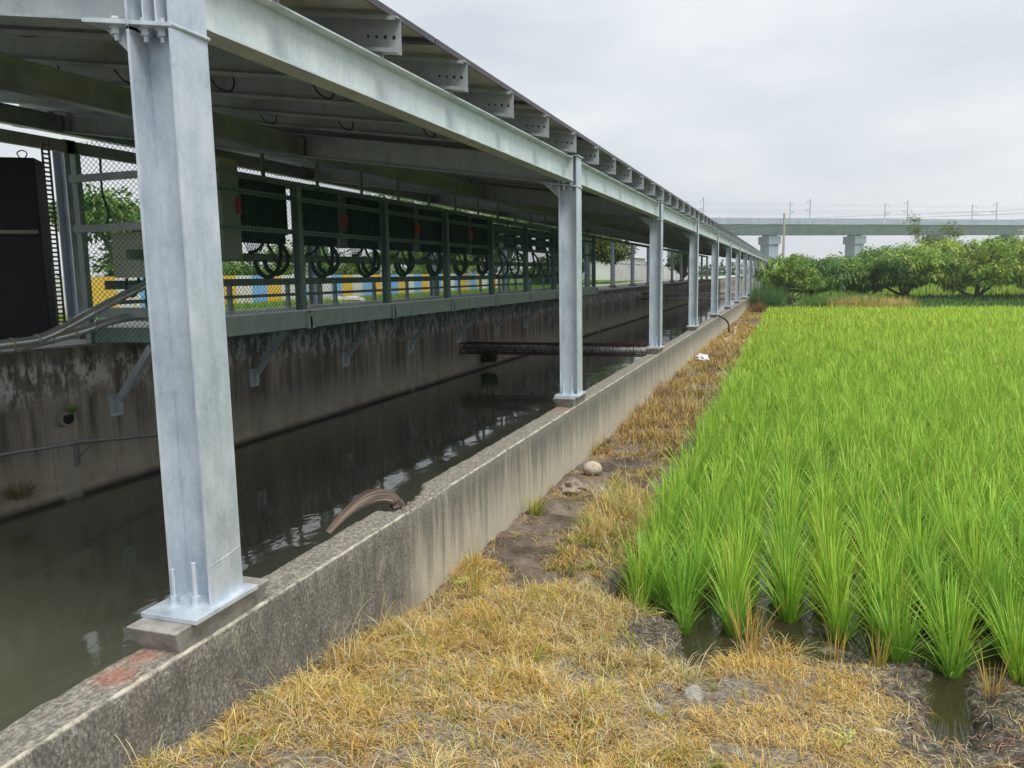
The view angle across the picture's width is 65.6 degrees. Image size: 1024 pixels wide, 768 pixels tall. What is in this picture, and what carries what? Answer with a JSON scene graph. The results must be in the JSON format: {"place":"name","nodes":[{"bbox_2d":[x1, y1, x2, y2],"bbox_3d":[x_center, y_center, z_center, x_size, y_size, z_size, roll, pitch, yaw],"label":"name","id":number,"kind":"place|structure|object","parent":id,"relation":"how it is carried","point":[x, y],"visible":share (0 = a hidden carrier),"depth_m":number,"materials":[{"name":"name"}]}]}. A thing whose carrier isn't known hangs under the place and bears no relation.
{"place":"outdoors","nodes":[
{"label":"outdoors","id":0,"kind":"place"},
{"bbox_2d":[58,280,641,320],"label":"verge grass","id":1,"kind":"structure","parent":0,"point":[365,298],"depth_m":29.21,"materials":[{"name":"green plant"}]},
{"bbox_2d":[0,285,747,730],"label":"canal water","id":2,"kind":"structure","parent":0,"point":[84,581],"depth_m":8.86,"materials":[{"name":"liquid"}]},
{"bbox_2d":[0,275,747,351],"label":"road","id":3,"kind":"structure","parent":0,"point":[601,287],"depth_m":15.33,"materials":[{"name":"concrete"}]},
{"bbox_2d":[0,0,1023,276],"label":"sky","id":4,"kind":"structure","parent":0,"point":[736,105],"materials":[{"name":"white"}]},
{"bbox_2d":[66,272,1023,767],"bbox_3d":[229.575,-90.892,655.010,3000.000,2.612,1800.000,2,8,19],"label":"ground","id":5,"kind":"structure","parent":0,"point":[520,552],"depth_m":3.87,"materials":[{"name":"soil"}]},
{"bbox_2d":[48,183,232,276],"bbox_3d":[-16.012,-5.938,34.904,7.696,5.151,7.820,2,8,19],"label":"tree","id":6,"kind":"object","parent":5,"relation":"on","point":[126,217],"visible":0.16,"depth_m":32.73,"materials":[{"name":"green plant"}]},
{"bbox_2d":[222,239,329,275],"bbox_3d":[-9.005,-3.869,27.945,5.253,2.696,5.422,-3,8,-11],"label":"tree","id":7,"kind":"object","parent":5,"relation":"on","point":[243,268],"visible":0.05,"depth_m":27.11,"materials":[{"name":"green plant"}]},
{"bbox_2d":[55,274,497,316],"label":"mural wall","id":8,"kind":"structure","parent":5,"relation":"on","point":[94,292],"depth_m":25.87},
{"bbox_2d":[288,247,419,274],"bbox_3d":[-7.224,-4.796,34.819,5.307,2.621,5.861,2,8,19],"label":"tree","id":9,"kind":"object","parent":5,"relation":"on","point":[344,270],"visible":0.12,"depth_m":34.21,"materials":[{"name":"green plant"}]},
{"bbox_2d":[0,296,751,767],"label":"canal wall","id":10,"kind":"structure","parent":5,"relation":"on","point":[316,598],"depth_m":4.18,"materials":[{"name":"concrete"}]},
{"bbox_2d":[325,488,404,534],"bbox_3d":[-0.939,0.781,4.973,0.155,0.167,0.758,4,9,30],"label":"pipe shard","id":11,"kind":"object","parent":10,"relation":"attached to","point":[364,499],"visible":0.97,"depth_m":4.99,"materials":[{"name":"brown plastic"}]},
{"bbox_2d":[0,0,770,652],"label":"solar canopy","id":12,"kind":"object","parent":10,"relation":"on","point":[378,94],"visible":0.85,"depth_m":5.52,"materials":[{"name":"metal"}]},
{"bbox_2d":[0,275,752,521],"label":"canal wall","id":13,"kind":"structure","parent":5,"relation":"on","point":[296,387],"depth_m":12.45,"materials":[{"name":"concrete"}]},
{"bbox_2d":[0,150,56,339],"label":"cabinet","id":14,"kind":"object","parent":13,"relation":"on","point":[27,303],"visible":0.88,"depth_m":8.95,"materials":[{"name":"metal"}]},
{"bbox_2d":[40,138,65,325],"bbox_3d":[-5.256,-1.661,9.112,0.015,2.220,0.110,2,8,19],"label":"slotted upright","id":15,"kind":"object","parent":13,"relation":"on","point":[50,229],"visible":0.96,"depth_m":9.09,"materials":[{"name":"metal"}]},
{"bbox_2d":[73,440,101,465],"bbox_3d":[-5.026,0.830,9.433,0.380,0.310,0.070,2,8,19],"label":"bracket","id":16,"kind":"object","parent":13,"relation":"attached to","point":[78,454],"visible":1,"depth_m":9.47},
{"bbox_2d":[0,433,157,455],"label":"pipe","id":17,"kind":"object","parent":16,"relation":"on","point":[58,445],"visible":0.81,"depth_m":9.36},
{"bbox_2d":[69,137,598,416],"bbox_3d":[-1.054,-2.842,19.975,1.460,3.610,22.230,2,8,19],"label":"walkway cage","id":18,"kind":"object","parent":13,"relation":"attached to","point":[253,321],"visible":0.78,"depth_m":12.87,"materials":[{"name":"green metal"}]},
{"bbox_2d":[0,280,145,349],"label":"conduit","id":19,"kind":"object","parent":18,"relation":"attached to","point":[69,324],"visible":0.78,"depth_m":8.87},
{"bbox_2d":[14,313,148,351],"bbox_3d":[-4.815,-0.645,9.344,0.178,0.353,2.115,2,8,22],"label":"conduit","id":20,"kind":"object","parent":18,"relation":"attached to","point":[94,326],"visible":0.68,"depth_m":9.08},
{"bbox_2d":[111,232,147,307],"bbox_3d":[-4.660,-1.383,10.040,0.650,1.041,0.307,2,8,19],"label":"cabinet","id":21,"kind":"object","parent":18,"relation":"on","point":[132,246],"visible":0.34,"depth_m":9.90,"materials":[{"name":"grey metal"}]},
{"bbox_2d":[215,157,242,258],"bbox_3d":[-3.885,-2.360,10.740,0.300,1.320,0.370,2,8,19],"label":"cabinet","id":22,"kind":"object","parent":18,"relation":"attached to","point":[224,161],"visible":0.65,"depth_m":10.65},
{"bbox_2d":[238,179,289,278],"bbox_3d":[-3.588,-2.206,11.511,0.234,1.374,1.146,2,8,19],"label":"inverter","id":23,"kind":"object","parent":18,"relation":"attached to","point":[263,218],"visible":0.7,"depth_m":11.38,"materials":[{"name":"black metal"}]},
{"bbox_2d":[301,189,339,278],"bbox_3d":[-3.120,-2.396,12.847,0.234,1.374,1.146,2,8,19],"label":"inverter","id":24,"kind":"object","parent":18,"relation":"attached to","point":[319,225],"visible":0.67,"depth_m":12.75,"materials":[{"name":"black metal"}]},
{"bbox_2d":[341,197,380,277],"bbox_3d":[-2.651,-2.585,14.182,0.234,1.374,1.146,2,8,19],"label":"inverter","id":25,"kind":"object","parent":18,"relation":"attached to","point":[363,230],"visible":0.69,"depth_m":14.04,"materials":[{"name":"black metal"}]},
{"bbox_2d":[388,204,414,276],"bbox_3d":[-2.183,-2.775,15.518,0.234,1.374,1.146,2,8,19],"label":"inverter","id":26,"kind":"object","parent":18,"relation":"attached to","point":[401,227],"visible":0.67,"depth_m":15.41,"materials":[{"name":"black metal"}]},
{"bbox_2d":[416,209,442,276],"bbox_3d":[-1.715,-2.965,16.854,0.234,1.374,1.146,2,8,19],"label":"inverter","id":27,"kind":"object","parent":18,"relation":"attached to","point":[437,235],"visible":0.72,"depth_m":16.67,"materials":[{"name":"black metal"}]},
{"bbox_2d":[449,214,468,275],"bbox_3d":[-1.247,-3.154,18.189,0.234,1.374,1.146,2,8,19],"label":"inverter","id":28,"kind":"object","parent":18,"relation":"attached to","point":[458,241],"visible":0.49,"depth_m":18.04,"materials":[{"name":"black metal"}]},
{"bbox_2d":[468,218,487,275],"bbox_3d":[-0.778,-3.344,19.525,0.234,1.374,1.146,2,8,19],"label":"inverter","id":29,"kind":"object","parent":18,"relation":"attached to","point":[482,240],"visible":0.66,"depth_m":19.31,"materials":[{"name":"black metal"}]},
{"bbox_2d":[460,342,663,356],"bbox_3d":[1.353,-0.868,19.770,5.589,0.285,0.435,2,8,19],"label":"pipe truss","id":30,"kind":"object","parent":13,"relation":"attached to","point":[484,348],"visible":0.74,"depth_m":19.87,"materials":[{"name":"metal"}]},
{"bbox_2d":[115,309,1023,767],"bbox_3d":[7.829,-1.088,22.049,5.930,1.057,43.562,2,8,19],"label":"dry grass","id":31,"kind":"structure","parent":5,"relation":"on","point":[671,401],"depth_m":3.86,"materials":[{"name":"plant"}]},
{"bbox_2d":[524,221,638,284],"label":"tree","id":32,"kind":"object","parent":5,"relation":"on","point":[603,250],"visible":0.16,"depth_m":62.39,"materials":[{"name":"green plant"}]},
{"bbox_2d":[171,594,1023,767],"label":"straw litter","id":33,"kind":"object","parent":5,"relation":"on","point":[936,756],"visible":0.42,"depth_m":3.52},
{"bbox_2d":[582,254,646,279],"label":"building","id":34,"kind":"structure","parent":5,"relation":"on","point":[602,271],"depth_m":121.18,"materials":[{"name":"white concrete"}]},
{"bbox_2d":[615,262,687,280],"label":"boundary wall","id":35,"kind":"structure","parent":5,"relation":"on","point":[622,271],"depth_m":83.08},
{"bbox_2d":[459,197,1023,273],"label":"viaduct","id":36,"kind":"object","parent":5,"relation":"on","point":[853,230],"visible":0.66,"depth_m":290.44,"materials":[{"name":"concrete"}]},
{"bbox_2d":[717,583,784,659],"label":"grass tuft","id":37,"kind":"object","parent":5,"relation":"on","point":[755,642],"visible":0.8,"depth_m":4.44,"materials":[{"name":"brown plant"}]},
{"bbox_2d":[741,282,793,309],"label":"weeds","id":38,"kind":"object","parent":5,"relation":"on","point":[770,297],"visible":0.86,"depth_m":43.09,"materials":[{"name":"green plant"}]},
{"bbox_2d":[758,253,826,305],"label":"shrub","id":39,"kind":"object","parent":5,"relation":"on","point":[798,279],"visible":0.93,"depth_m":46.45,"materials":[{"name":"green plant"}]},
{"bbox_2d":[756,253,852,297],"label":"mango tree","id":40,"kind":"object","parent":5,"relation":"on","point":[761,272],"visible":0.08,"depth_m":55.85,"materials":[{"name":"green plant"}]},
{"bbox_2d":[763,641,872,711],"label":"grass tuft","id":41,"kind":"object","parent":5,"relation":"on","point":[817,685],"visible":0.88,"depth_m":3.82,"materials":[{"name":"yellow plant"}]},
{"bbox_2d":[793,288,884,308],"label":"weeds","id":42,"kind":"object","parent":5,"relation":"on","point":[818,300],"visible":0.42,"depth_m":42.70,"materials":[{"name":"green plant"}]},
{"bbox_2d":[804,249,914,295],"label":"mango tree","id":43,"kind":"object","parent":5,"relation":"on","point":[860,275],"visible":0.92,"depth_m":51.44,"materials":[{"name":"green plant"}]},
{"bbox_2d":[826,292,919,308],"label":"weeds","id":44,"kind":"object","parent":5,"relation":"on","point":[892,301],"visible":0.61,"depth_m":41.04,"materials":[{"name":"green plant"}]},
{"bbox_2d":[726,209,1023,257],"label":"utility pole","id":45,"kind":"object","parent":5,"relation":"on","point":[783,240],"visible":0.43,"depth_m":107.08,"materials":[{"name":"concrete"}]},
{"bbox_2d":[856,617,900,668],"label":"grass tuft","id":46,"kind":"object","parent":5,"relation":"on","point":[877,661],"visible":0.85,"depth_m":4.36,"materials":[{"name":"brown plant"}]},
{"bbox_2d":[790,281,1023,296],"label":"grass","id":47,"kind":"structure","parent":5,"relation":"on","point":[1011,289],"depth_m":61.52,"materials":[{"name":"green plant"}]},
{"bbox_2d":[854,241,976,296],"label":"mango tree","id":48,"kind":"object","parent":5,"relation":"on","point":[905,289],"visible":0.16,"depth_m":52.28,"materials":[{"name":"green plant"}]},
{"bbox_2d":[901,210,967,294],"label":"tree","id":49,"kind":"object","parent":5,"relation":"on","point":[954,234],"visible":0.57,"depth_m":59.99,"materials":[{"name":"green plant"}]},
{"bbox_2d":[880,229,1023,298],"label":"mango tree","id":50,"kind":"object","parent":5,"relation":"on","point":[993,262],"visible":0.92,"depth_m":49.26,"materials":[{"name":"green plant"}]},
{"bbox_2d":[882,291,1023,308],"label":"weeds","id":51,"kind":"object","parent":5,"relation":"on","point":[959,298],"visible":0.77,"depth_m":46.55,"materials":[{"name":"green plant"}]},
{"bbox_2d":[971,636,1022,701],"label":"grass tuft","id":52,"kind":"object","parent":5,"relation":"on","point":[988,684],"visible":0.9,"depth_m":4.05,"materials":[{"name":"brown plant"}]},
{"bbox_2d":[616,345,1023,746],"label":"paddy water","id":53,"kind":"structure","parent":0,"point":[948,704],"depth_m":4.80,"materials":[{"name":"liquid"}]},
{"bbox_2d":[579,513,682,598],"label":"rice clump","id":54,"kind":"object","parent":53,"relation":"on","point":[641,554],"visible":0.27,"depth_m":5.37,"materials":[{"name":"green plant"}]},
{"bbox_2d":[606,520,677,611],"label":"rice clump","id":55,"kind":"object","parent":53,"relation":"on","point":[639,577],"visible":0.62,"depth_m":5.17,"materials":[{"name":"green plant"}]},
{"bbox_2d":[635,486,691,549],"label":"rice clump","id":56,"kind":"object","parent":53,"relation":"on","point":[668,515],"visible":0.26,"depth_m":6.20,"materials":[{"name":"green plant"}]},
{"bbox_2d":[619,525,711,614],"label":"rice clump","id":57,"kind":"object","parent":53,"relation":"on","point":[661,594],"visible":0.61,"depth_m":5.17,"materials":[{"name":"green plant"}]},
{"bbox_2d":[644,547,716,621],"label":"rice clump","id":58,"kind":"object","parent":53,"relation":"on","point":[684,590],"visible":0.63,"depth_m":5.04,"materials":[{"name":"green plant"}]},
{"bbox_2d":[665,588,707,635],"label":"rice clump","id":59,"kind":"object","parent":53,"relation":"on","point":[685,625],"visible":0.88,"depth_m":4.88,"materials":[{"name":"green plant"}]},
{"bbox_2d":[652,521,725,607],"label":"rice clump","id":60,"kind":"object","parent":53,"relation":"on","point":[698,562],"visible":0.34,"depth_m":5.26,"materials":[{"name":"green plant"}]},
{"bbox_2d":[655,514,731,597],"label":"rice clump","id":61,"kind":"object","parent":53,"relation":"on","point":[703,549],"visible":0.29,"depth_m":5.44,"materials":[{"name":"green plant"}]},
{"bbox_2d":[646,499,748,576],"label":"rice clump","id":62,"kind":"object","parent":53,"relation":"on","point":[711,536],"visible":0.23,"depth_m":5.81,"materials":[{"name":"green plant"}]},
{"bbox_2d":[680,473,743,539],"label":"rice clump","id":63,"kind":"object","parent":53,"relation":"on","point":[721,504],"visible":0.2,"depth_m":6.37,"materials":[{"name":"green plant"}]},
{"bbox_2d":[680,506,779,592],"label":"rice clump","id":64,"kind":"object","parent":53,"relation":"on","point":[745,552],"visible":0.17,"depth_m":5.40,"materials":[{"name":"green plant"}]},
{"bbox_2d":[695,568,772,638],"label":"rice clump","id":65,"kind":"object","parent":53,"relation":"on","point":[726,615],"visible":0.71,"depth_m":4.82,"materials":[{"name":"green plant"}]},
{"bbox_2d":[692,531,775,621],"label":"rice clump","id":66,"kind":"object","parent":53,"relation":"on","point":[736,588],"visible":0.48,"depth_m":5.05,"materials":[{"name":"green plant"}]},
{"bbox_2d":[698,511,781,585],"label":"rice clump","id":67,"kind":"object","parent":53,"relation":"on","point":[753,540],"visible":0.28,"depth_m":5.58,"materials":[{"name":"green plant"}]},
{"bbox_2d":[704,531,780,607],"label":"rice clump","id":68,"kind":"object","parent":53,"relation":"on","point":[738,565],"visible":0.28,"depth_m":5.22,"materials":[{"name":"green plant"}]},
{"bbox_2d":[742,548,825,622],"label":"rice clump","id":69,"kind":"object","parent":53,"relation":"on","point":[788,608],"visible":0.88,"depth_m":5.01,"materials":[{"name":"green plant"}]},
{"bbox_2d":[742,523,825,594],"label":"rice clump","id":70,"kind":"object","parent":53,"relation":"on","point":[792,549],"visible":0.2,"depth_m":5.36,"materials":[{"name":"green plant"}]},
{"bbox_2d":[749,538,826,610],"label":"rice clump","id":71,"kind":"object","parent":53,"relation":"on","point":[781,570],"visible":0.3,"depth_m":5.18,"materials":[{"name":"green plant"}]},
{"bbox_2d":[746,505,829,578],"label":"rice clump","id":72,"kind":"object","parent":53,"relation":"on","point":[779,545],"visible":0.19,"depth_m":5.57,"materials":[{"name":"green plant"}]},
{"bbox_2d":[767,484,815,547],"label":"rice clump","id":73,"kind":"object","parent":53,"relation":"on","point":[792,513],"visible":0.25,"depth_m":6.09,"materials":[{"name":"green plant"}]},
{"bbox_2d":[789,530,873,596],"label":"rice clump","id":74,"kind":"object","parent":53,"relation":"on","point":[820,564],"visible":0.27,"depth_m":5.31,"materials":[{"name":"green plant"}]},
{"bbox_2d":[775,511,890,580],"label":"rice clump","id":75,"kind":"object","parent":53,"relation":"on","point":[822,543],"visible":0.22,"depth_m":5.55,"materials":[{"name":"green plant"}]},
{"bbox_2d":[793,475,875,542],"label":"rice clump","id":76,"kind":"object","parent":53,"relation":"on","point":[822,512],"visible":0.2,"depth_m":6.35,"materials":[{"name":"green plant"}]},
{"bbox_2d":[645,303,1023,569],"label":"rice","id":77,"kind":"object","parent":53,"relation":"on","point":[889,386],"visible":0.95,"depth_m":10.18,"materials":[{"name":"green plant"}]},
{"bbox_2d":[793,501,875,566],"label":"rice clump","id":78,"kind":"object","parent":53,"relation":"on","point":[841,542],"visible":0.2,"depth_m":5.69,"materials":[{"name":"green plant"}]},
{"bbox_2d":[802,569,876,642],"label":"rice clump","id":79,"kind":"object","parent":53,"relation":"on","point":[843,620],"visible":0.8,"depth_m":4.73,"materials":[{"name":"green plant"}]},
{"bbox_2d":[789,533,894,618],"bbox_3d":[2.095,1.226,4.936,0.769,0.638,0.615,-1,8,0],"label":"rice clump","id":80,"kind":"object","parent":53,"relation":"on","point":[842,591],"visible":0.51,"depth_m":5.00,"materials":[{"name":"green plant"}]},
{"bbox_2d":[807,524,877,603],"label":"rice clump","id":81,"kind":"object","parent":53,"relation":"on","point":[840,560],"visible":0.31,"depth_m":5.17,"materials":[{"name":"green plant"}]},
{"bbox_2d":[819,524,913,601],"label":"rice clump","id":82,"kind":"object","parent":53,"relation":"on","point":[871,552],"visible":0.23,"depth_m":5.27,"materials":[{"name":"green plant"}]},
{"bbox_2d":[838,490,915,554],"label":"rice clump","id":83,"kind":"object","parent":53,"relation":"on","point":[879,519],"visible":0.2,"depth_m":5.92,"materials":[{"name":"green plant"}]},
{"bbox_2d":[839,491,915,559],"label":"rice clump","id":84,"kind":"object","parent":53,"relation":"on","point":[883,528],"visible":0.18,"depth_m":5.76,"materials":[{"name":"green plant"}]},
{"bbox_2d":[827,540,942,622],"bbox_3d":[2.256,1.229,4.905,0.664,0.635,0.847,6,11,42],"label":"rice clump","id":85,"kind":"object","parent":53,"relation":"on","point":[877,596],"visible":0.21,"depth_m":4.84,"materials":[{"name":"green plant"}]},
{"bbox_2d":[846,515,927,580],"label":"rice clump","id":86,"kind":"object","parent":53,"relation":"on","point":[875,559],"visible":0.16,"depth_m":5.39,"materials":[{"name":"green plant"}]},
{"bbox_2d":[830,553,945,645],"bbox_3d":[2.273,1.260,4.706,0.836,0.627,0.655,2,8,23],"label":"rice clump","id":87,"kind":"object","parent":53,"relation":"on","point":[873,622],"visible":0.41,"depth_m":4.67,"materials":[{"name":"green plant"}]},
{"bbox_2d":[848,529,947,622],"bbox_3d":[2.400,1.201,4.992,0.582,0.664,0.722,0,8,7],"label":"rice clump","id":88,"kind":"object","parent":53,"relation":"on","point":[899,574],"visible":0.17,"depth_m":4.99,"materials":[{"name":"green plant"}]},
{"bbox_2d":[848,575,957,663],"bbox_3d":[2.174,1.315,4.407,0.640,0.603,0.564,5,10,37],"label":"rice clump","id":89,"kind":"object","parent":53,"relation":"on","point":[897,654],"visible":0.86,"depth_m":4.43,"materials":[{"name":"green plant"}]},
{"bbox_2d":[870,487,949,546],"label":"rice clump","id":90,"kind":"object","parent":53,"relation":"on","point":[915,526],"visible":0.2,"depth_m":6.02,"materials":[{"name":"green plant"}]},
{"bbox_2d":[876,513,975,603],"bbox_3d":[2.737,1.163,5.244,0.732,0.659,0.728,2,8,19],"label":"rice clump","id":91,"kind":"object","parent":53,"relation":"on","point":[916,546],"visible":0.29,"depth_m":5.26,"materials":[{"name":"green plant"}]},
{"bbox_2d":[875,497,981,573],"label":"rice clump","id":92,"kind":"object","parent":53,"relation":"on","point":[920,526],"visible":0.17,"depth_m":5.62,"materials":[{"name":"green plant"}]},
{"bbox_2d":[894,524,983,615],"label":"rice clump","id":93,"kind":"object","parent":53,"relation":"on","point":[942,575],"visible":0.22,"depth_m":5.07,"materials":[{"name":"green plant"}]},
{"bbox_2d":[899,548,987,632],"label":"rice clump","id":94,"kind":"object","parent":53,"relation":"on","point":[933,590],"visible":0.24,"depth_m":4.85,"materials":[{"name":"green plant"}]},
{"bbox_2d":[895,585,1017,678],"bbox_3d":[2.393,1.340,4.384,0.737,0.552,0.578,-7,10,-38],"label":"rice clump","id":95,"kind":"object","parent":53,"relation":"on","point":[951,657],"visible":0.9,"depth_m":4.31,"materials":[{"name":"green plant"}]},
{"bbox_2d":[918,495,994,565],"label":"rice clump","id":96,"kind":"object","parent":53,"relation":"on","point":[947,536],"visible":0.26,"depth_m":5.92,"materials":[{"name":"green plant"}]},
{"bbox_2d":[909,562,1004,640],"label":"rice clump","id":97,"kind":"object","parent":53,"relation":"on","point":[938,595],"visible":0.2,"depth_m":4.68,"materials":[{"name":"green plant"}]},
{"bbox_2d":[900,557,1020,663],"bbox_3d":[2.483,1.268,4.423,0.598,0.681,0.741,-2,8,-7],"label":"rice clump","id":98,"kind":"object","parent":53,"relation":"on","point":[957,612],"visible":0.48,"depth_m":4.42,"materials":[{"name":"green plant"}]},
{"bbox_2d":[939,498,1007,575],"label":"rice clump","id":99,"kind":"object","parent":53,"relation":"on","point":[959,532],"visible":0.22,"depth_m":5.71,"materials":[{"name":"green plant"}]},
{"bbox_2d":[926,511,1021,590],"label":"rice clump","id":100,"kind":"object","parent":53,"relation":"on","point":[975,551],"visible":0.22,"depth_m":5.33,"materials":[{"name":"green plant"}]},
{"bbox_2d":[937,510,1018,582],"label":"rice clump","id":101,"kind":"object","parent":53,"relation":"on","point":[965,546],"visible":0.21,"depth_m":5.54,"materials":[{"name":"green plant"}]},
{"bbox_2d":[948,529,1023,622],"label":"rice clump","id":102,"kind":"object","parent":53,"relation":"on","point":[989,565],"visible":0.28,"depth_m":4.89,"materials":[{"name":"green plant"}]},
{"bbox_2d":[953,562,1023,650],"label":"rice clump","id":103,"kind":"object","parent":53,"relation":"on","point":[1014,607],"visible":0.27,"depth_m":4.60,"materials":[{"name":"green plant"}]},
{"bbox_2d":[958,531,1019,612],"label":"rice clump","id":104,"kind":"object","parent":53,"relation":"on","point":[980,575],"visible":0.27,"depth_m":5.10,"materials":[{"name":"green plant"}]},
{"bbox_2d":[959,579,1023,669],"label":"rice clump","id":105,"kind":"object","parent":53,"relation":"on","point":[1009,626],"visible":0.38,"depth_m":4.38,"materials":[{"name":"green plant"}]},
{"bbox_2d":[960,547,1023,630],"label":"rice clump","id":106,"kind":"object","parent":53,"relation":"on","point":[999,589],"visible":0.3,"depth_m":4.74,"materials":[{"name":"green plant"}]},
{"bbox_2d":[963,599,1023,686],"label":"rice clump","id":107,"kind":"object","parent":53,"relation":"on","point":[1017,666],"visible":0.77,"depth_m":4.22,"materials":[{"name":"green plant"}]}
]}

